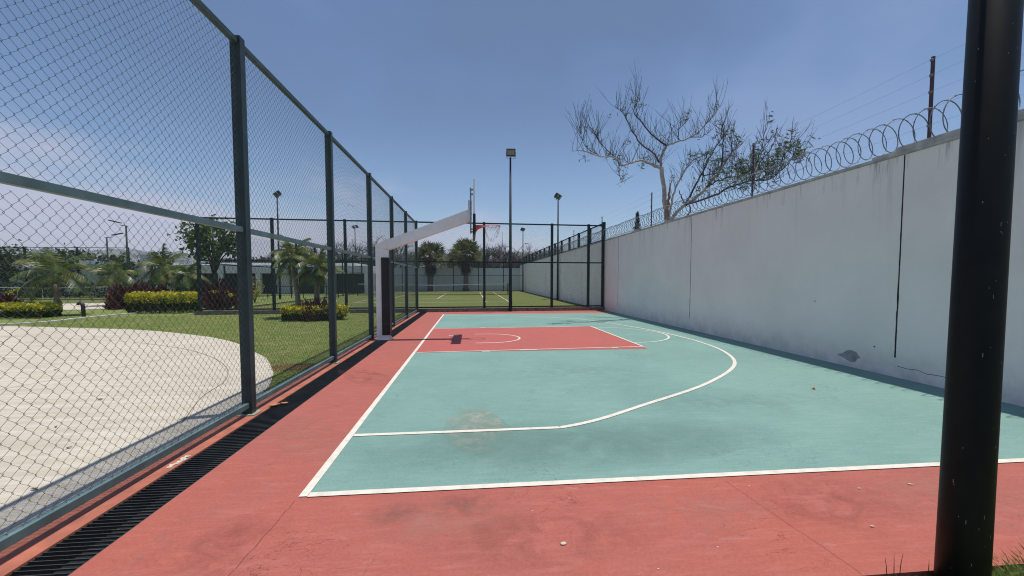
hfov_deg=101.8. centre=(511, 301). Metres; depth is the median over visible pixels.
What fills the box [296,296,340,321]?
maroon shrub
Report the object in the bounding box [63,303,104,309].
path
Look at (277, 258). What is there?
bare tree
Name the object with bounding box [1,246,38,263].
leafy tree
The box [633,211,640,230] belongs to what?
conifer
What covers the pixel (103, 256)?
leafy tree
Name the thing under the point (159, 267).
leafy tree
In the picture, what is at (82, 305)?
path bollard
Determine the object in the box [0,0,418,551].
chain link fence
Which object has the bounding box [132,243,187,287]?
feather palm
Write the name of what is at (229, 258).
boundary hedge
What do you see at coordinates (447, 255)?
bare tree
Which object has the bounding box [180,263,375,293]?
wall
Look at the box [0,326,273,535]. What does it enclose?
path
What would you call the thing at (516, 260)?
bare tree
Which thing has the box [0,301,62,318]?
yellow hedge
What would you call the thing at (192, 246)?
leafy tree
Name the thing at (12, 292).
leafy shrub
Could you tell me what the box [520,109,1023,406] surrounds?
boundary wall
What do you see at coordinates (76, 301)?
path
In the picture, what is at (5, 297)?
maroon shrub
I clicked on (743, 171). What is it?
broken tree
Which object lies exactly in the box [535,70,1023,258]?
razor coil
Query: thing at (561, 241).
chain link fence
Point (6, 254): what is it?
leafy tree
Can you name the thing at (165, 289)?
maroon shrub
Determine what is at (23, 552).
kerb strip
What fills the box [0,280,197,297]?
hedge
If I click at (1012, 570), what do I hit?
verge grass
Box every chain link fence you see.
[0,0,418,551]
[0,247,130,295]
[151,265,271,295]
[195,216,604,310]
[200,227,375,310]
[395,262,521,291]
[524,222,605,263]
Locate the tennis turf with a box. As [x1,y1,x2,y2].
[229,291,580,310]
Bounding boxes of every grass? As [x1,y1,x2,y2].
[268,363,311,371]
[841,541,1023,575]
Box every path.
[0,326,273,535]
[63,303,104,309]
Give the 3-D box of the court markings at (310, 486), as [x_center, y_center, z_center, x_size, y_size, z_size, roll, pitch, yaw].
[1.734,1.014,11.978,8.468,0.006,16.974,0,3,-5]
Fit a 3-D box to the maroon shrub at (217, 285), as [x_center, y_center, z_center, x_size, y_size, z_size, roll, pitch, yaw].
[-18.929,-0.636,27.030,3.062,2.034,2.747,3,4,40]
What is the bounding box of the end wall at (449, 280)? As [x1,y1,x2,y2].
[394,268,519,290]
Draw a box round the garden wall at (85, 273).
[0,264,140,294]
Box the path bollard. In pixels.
[77,302,85,316]
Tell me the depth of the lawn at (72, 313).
16.88 m
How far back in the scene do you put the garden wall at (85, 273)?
43.81 m
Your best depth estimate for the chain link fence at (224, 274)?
40.82 m
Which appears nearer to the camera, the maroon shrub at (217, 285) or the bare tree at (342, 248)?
the maroon shrub at (217, 285)
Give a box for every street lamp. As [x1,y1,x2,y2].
[104,233,122,279]
[108,220,129,282]
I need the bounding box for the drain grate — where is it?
[12,313,425,575]
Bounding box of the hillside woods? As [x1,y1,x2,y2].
[2,248,545,267]
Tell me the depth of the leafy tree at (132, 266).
41.39 m
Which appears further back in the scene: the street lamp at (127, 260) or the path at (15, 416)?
the street lamp at (127, 260)
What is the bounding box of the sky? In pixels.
[0,0,1023,258]
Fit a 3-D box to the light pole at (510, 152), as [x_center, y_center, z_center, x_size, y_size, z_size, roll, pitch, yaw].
[-0.058,-3.591,21.264,0.505,8.246,0.400,0,3,-5]
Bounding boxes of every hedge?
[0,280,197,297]
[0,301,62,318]
[124,290,197,312]
[221,256,374,265]
[280,303,339,320]
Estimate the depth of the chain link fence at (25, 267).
40.37 m
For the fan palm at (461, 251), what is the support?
on the tennis turf
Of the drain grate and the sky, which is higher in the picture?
the sky
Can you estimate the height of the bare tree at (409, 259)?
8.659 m
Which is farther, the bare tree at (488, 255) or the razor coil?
the bare tree at (488, 255)
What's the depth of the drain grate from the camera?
3.59 m
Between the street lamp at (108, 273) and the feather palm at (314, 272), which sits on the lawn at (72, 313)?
the feather palm at (314, 272)
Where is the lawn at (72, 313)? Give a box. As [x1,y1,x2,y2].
[0,293,403,390]
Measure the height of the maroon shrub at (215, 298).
1.382 m
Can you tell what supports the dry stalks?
on the verge
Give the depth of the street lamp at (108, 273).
36.56 m
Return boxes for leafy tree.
[0,239,35,289]
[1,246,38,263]
[28,249,84,294]
[48,242,101,260]
[95,255,140,282]
[101,253,118,260]
[146,260,173,282]
[151,252,174,262]
[167,214,236,284]
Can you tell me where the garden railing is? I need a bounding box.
[267,286,338,297]
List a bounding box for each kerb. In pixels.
[0,311,170,325]
[194,307,604,314]
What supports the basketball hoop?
on the court slab at (244, 510)
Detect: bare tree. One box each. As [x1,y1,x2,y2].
[262,244,321,262]
[305,237,366,262]
[351,231,403,264]
[374,235,425,267]
[433,247,459,267]
[455,244,502,267]
[480,243,530,267]
[493,244,541,267]
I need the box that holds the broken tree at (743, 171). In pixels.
[566,63,819,220]
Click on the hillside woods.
(97, 251)
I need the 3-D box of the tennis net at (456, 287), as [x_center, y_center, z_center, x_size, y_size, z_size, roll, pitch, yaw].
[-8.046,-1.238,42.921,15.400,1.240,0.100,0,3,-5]
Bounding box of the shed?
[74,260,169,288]
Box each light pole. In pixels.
[273,190,281,298]
[506,148,515,311]
[520,228,524,291]
[554,193,561,299]
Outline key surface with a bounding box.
[416,326,646,351]
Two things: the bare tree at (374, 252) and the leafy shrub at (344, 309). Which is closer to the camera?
the leafy shrub at (344, 309)
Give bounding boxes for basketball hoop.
[375,179,499,339]
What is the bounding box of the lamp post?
[933,0,1023,575]
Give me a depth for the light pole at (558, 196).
33.57 m
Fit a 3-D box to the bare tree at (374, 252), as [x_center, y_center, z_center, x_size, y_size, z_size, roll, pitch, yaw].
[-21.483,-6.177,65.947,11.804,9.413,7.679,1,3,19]
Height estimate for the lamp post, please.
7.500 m
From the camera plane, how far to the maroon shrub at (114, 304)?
23.16 m
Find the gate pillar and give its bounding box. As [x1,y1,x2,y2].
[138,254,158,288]
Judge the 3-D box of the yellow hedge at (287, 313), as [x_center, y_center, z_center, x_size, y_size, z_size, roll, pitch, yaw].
[-8.153,0.422,16.945,2.229,0.726,1.365,0,3,-8]
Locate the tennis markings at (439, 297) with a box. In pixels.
[359,292,508,302]
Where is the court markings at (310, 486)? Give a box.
[298,312,1023,496]
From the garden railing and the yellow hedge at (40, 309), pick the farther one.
the garden railing
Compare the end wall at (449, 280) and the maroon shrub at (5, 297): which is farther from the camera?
the end wall at (449, 280)
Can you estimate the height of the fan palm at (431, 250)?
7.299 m
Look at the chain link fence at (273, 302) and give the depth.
21.18 m
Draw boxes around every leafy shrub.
[5,288,19,295]
[253,279,264,301]
[336,300,349,319]
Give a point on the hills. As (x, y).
(113, 252)
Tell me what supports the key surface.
on the court surface at (758, 408)
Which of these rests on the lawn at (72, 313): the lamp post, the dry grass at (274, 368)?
the dry grass at (274, 368)
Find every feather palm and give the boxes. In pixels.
[9,247,96,315]
[81,251,142,292]
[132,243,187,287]
[165,262,211,309]
[270,234,311,304]
[293,249,344,302]
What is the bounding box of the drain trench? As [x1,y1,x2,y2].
[9,390,298,575]
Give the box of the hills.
[3,250,542,267]
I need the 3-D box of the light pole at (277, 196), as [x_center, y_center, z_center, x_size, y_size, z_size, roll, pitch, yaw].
[-19.411,-4.620,34.615,0.390,8.904,1.476,-3,4,-40]
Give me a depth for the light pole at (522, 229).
55.23 m
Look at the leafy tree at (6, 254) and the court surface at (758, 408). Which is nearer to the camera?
the court surface at (758, 408)
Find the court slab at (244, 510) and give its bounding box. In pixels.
[68,310,1023,575]
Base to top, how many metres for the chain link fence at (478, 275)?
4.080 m
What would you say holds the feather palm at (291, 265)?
on the lawn at (72, 313)
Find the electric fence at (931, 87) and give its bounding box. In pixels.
[573,16,1023,245]
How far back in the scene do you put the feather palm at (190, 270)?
22.70 m
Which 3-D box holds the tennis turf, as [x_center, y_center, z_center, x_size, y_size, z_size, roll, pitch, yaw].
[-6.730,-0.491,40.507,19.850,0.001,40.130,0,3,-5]
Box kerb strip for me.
[0,313,417,575]
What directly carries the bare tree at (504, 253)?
on the ground
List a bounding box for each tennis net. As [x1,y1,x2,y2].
[0,286,127,299]
[357,283,507,295]
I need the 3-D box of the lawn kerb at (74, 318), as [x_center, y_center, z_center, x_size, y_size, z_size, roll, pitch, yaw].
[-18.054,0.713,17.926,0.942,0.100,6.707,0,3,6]
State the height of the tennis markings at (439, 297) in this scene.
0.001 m
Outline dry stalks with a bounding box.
[885,555,928,575]
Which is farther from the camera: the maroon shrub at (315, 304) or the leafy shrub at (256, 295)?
the leafy shrub at (256, 295)
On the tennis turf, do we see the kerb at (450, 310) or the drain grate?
the kerb at (450, 310)
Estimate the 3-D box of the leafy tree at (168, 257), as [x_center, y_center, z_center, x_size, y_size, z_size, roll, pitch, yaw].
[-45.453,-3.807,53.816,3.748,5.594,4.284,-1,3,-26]
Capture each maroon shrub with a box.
[0,291,29,316]
[102,278,147,309]
[135,283,184,310]
[202,277,237,303]
[202,288,237,308]
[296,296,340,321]
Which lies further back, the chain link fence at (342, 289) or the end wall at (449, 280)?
the end wall at (449, 280)
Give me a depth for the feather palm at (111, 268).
25.90 m
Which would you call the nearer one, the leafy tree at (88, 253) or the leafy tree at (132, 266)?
the leafy tree at (132, 266)
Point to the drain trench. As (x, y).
(39, 573)
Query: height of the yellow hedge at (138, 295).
1.142 m
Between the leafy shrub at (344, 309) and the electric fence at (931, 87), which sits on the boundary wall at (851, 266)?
the electric fence at (931, 87)
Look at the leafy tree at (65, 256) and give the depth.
40.35 m
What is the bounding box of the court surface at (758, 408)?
[309,313,1023,493]
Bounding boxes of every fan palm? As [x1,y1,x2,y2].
[411,241,449,290]
[449,236,482,290]
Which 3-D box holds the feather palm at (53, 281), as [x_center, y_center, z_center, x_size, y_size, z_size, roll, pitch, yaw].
[-20.840,-0.893,19.071,2.868,3.187,2.852,0,3,-5]
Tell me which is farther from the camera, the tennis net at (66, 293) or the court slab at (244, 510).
the tennis net at (66, 293)

